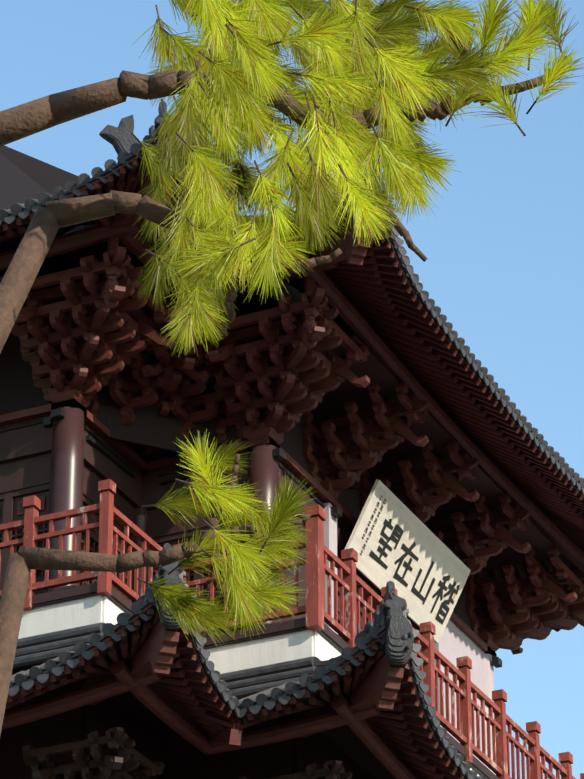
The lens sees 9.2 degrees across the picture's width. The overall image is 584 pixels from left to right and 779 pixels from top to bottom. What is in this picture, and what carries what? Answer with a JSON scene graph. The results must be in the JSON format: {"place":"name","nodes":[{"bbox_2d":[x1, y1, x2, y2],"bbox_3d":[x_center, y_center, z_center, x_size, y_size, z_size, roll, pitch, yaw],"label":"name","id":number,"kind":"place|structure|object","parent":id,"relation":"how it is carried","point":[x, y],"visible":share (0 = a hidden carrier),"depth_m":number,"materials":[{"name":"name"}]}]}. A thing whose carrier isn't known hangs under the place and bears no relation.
{"place":"outdoors","nodes":[
{"label":"outdoors","id":0,"kind":"place"},
{"bbox_2d":[46,406,278,628],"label":"columns","id":1,"kind":"structure","parent":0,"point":[66,472],"depth_m":46.09,"materials":[{"name":"paint"}]},
{"bbox_2d":[12,606,459,777],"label":"rafters","id":2,"kind":"object","parent":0,"point":[190,651],"visible":0.12,"depth_m":42.24,"materials":[{"name":"brown wood"}]},
{"bbox_2d":[12,673,395,778],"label":"soffit","id":3,"kind":"structure","parent":2,"relation":"on","point":[349,743],"depth_m":45.52,"materials":[{"name":"brown wood"}]},
{"bbox_2d":[0,227,478,638],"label":"interior backing","id":4,"kind":"object","parent":3,"relation":"on","point":[147,427],"visible":0.06,"depth_m":47.56,"materials":[{"name":"brown wood"}]},
{"bbox_2d":[18,595,484,778],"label":"white fascia","id":5,"kind":"structure","parent":3,"relation":"attached to","point":[223,659],"depth_m":44.62,"materials":[{"name":"paint"}]},
{"bbox_2d":[0,142,583,778],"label":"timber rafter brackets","id":6,"kind":"object","parent":3,"relation":"on","point":[82,352],"visible":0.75,"depth_m":47.03,"materials":[{"name":"brown wood"}]},
{"bbox_2d":[0,407,501,778],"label":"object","id":7,"kind":"object","parent":6,"relation":"attached to","point":[279,454],"visible":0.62,"depth_m":47.12,"materials":[{"name":"red wood"}]},
{"bbox_2d":[0,131,583,778],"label":"roof tiles","id":8,"kind":"object","parent":6,"relation":"attached to","point":[240,693],"visible":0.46,"depth_m":43.69,"materials":[{"name":"grey tile"}]},
{"bbox_2d":[99,102,413,665],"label":"roof ornaments","id":9,"kind":"object","parent":8,"relation":"on","point":[397,640],"visible":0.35,"depth_m":41.63},
{"bbox_2d":[0,159,583,629],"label":"rafters","id":10,"kind":"object","parent":6,"relation":"on","point":[490,573],"visible":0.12,"depth_m":46.66,"materials":[{"name":"brown wood"}]},
{"bbox_2d":[0,145,326,338],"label":"roof","id":11,"kind":"structure","parent":10,"relation":"on","point":[24,177],"depth_m":53.33,"materials":[{"name":"grey tile"}]},
{"bbox_2d":[345,479,470,642],"bbox_3d":[1.602,2.394,50.054,0.565,1.052,3.180,-13,-30,22],"label":"signboard","id":12,"kind":"object","parent":6,"relation":"attached to","point":[428,548],"visible":0.71,"depth_m":49.95},
{"bbox_2d":[360,496,459,624],"bbox_3d":[1.650,2.415,50.080,0.390,0.773,2.928,-13,-30,22],"label":"lettering","id":13,"kind":"object","parent":12,"relation":"attached to","point":[407,566],"visible":1,"depth_m":50.00},
{"bbox_2d":[0,479,583,778],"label":"balcony railing","id":14,"kind":"object","parent":3,"relation":"on","point":[318,556],"visible":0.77,"depth_m":45.60,"materials":[{"name":"paint"}]},
{"bbox_2d":[323,502,495,774],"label":"plaster walls","id":15,"kind":"structure","parent":3,"relation":"on","point":[453,644],"depth_m":52.10,"materials":[{"name":"white paint"}]},
{"bbox_2d":[0,276,561,778],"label":"timber wall beams","id":16,"kind":"structure","parent":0,"point":[108,738],"depth_m":46.22,"materials":[{"name":"brown wood"}]},
{"bbox_2d":[0,0,583,734],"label":"pine","id":17,"kind":"object","parent":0,"point":[234,110],"depth_m":13.70,"materials":[{"name":"green plant"}]},
{"bbox_2d":[0,0,583,778],"label":"sky","id":18,"kind":"structure","parent":0,"point":[503,245],"materials":[{"name":"blue"}]}
]}

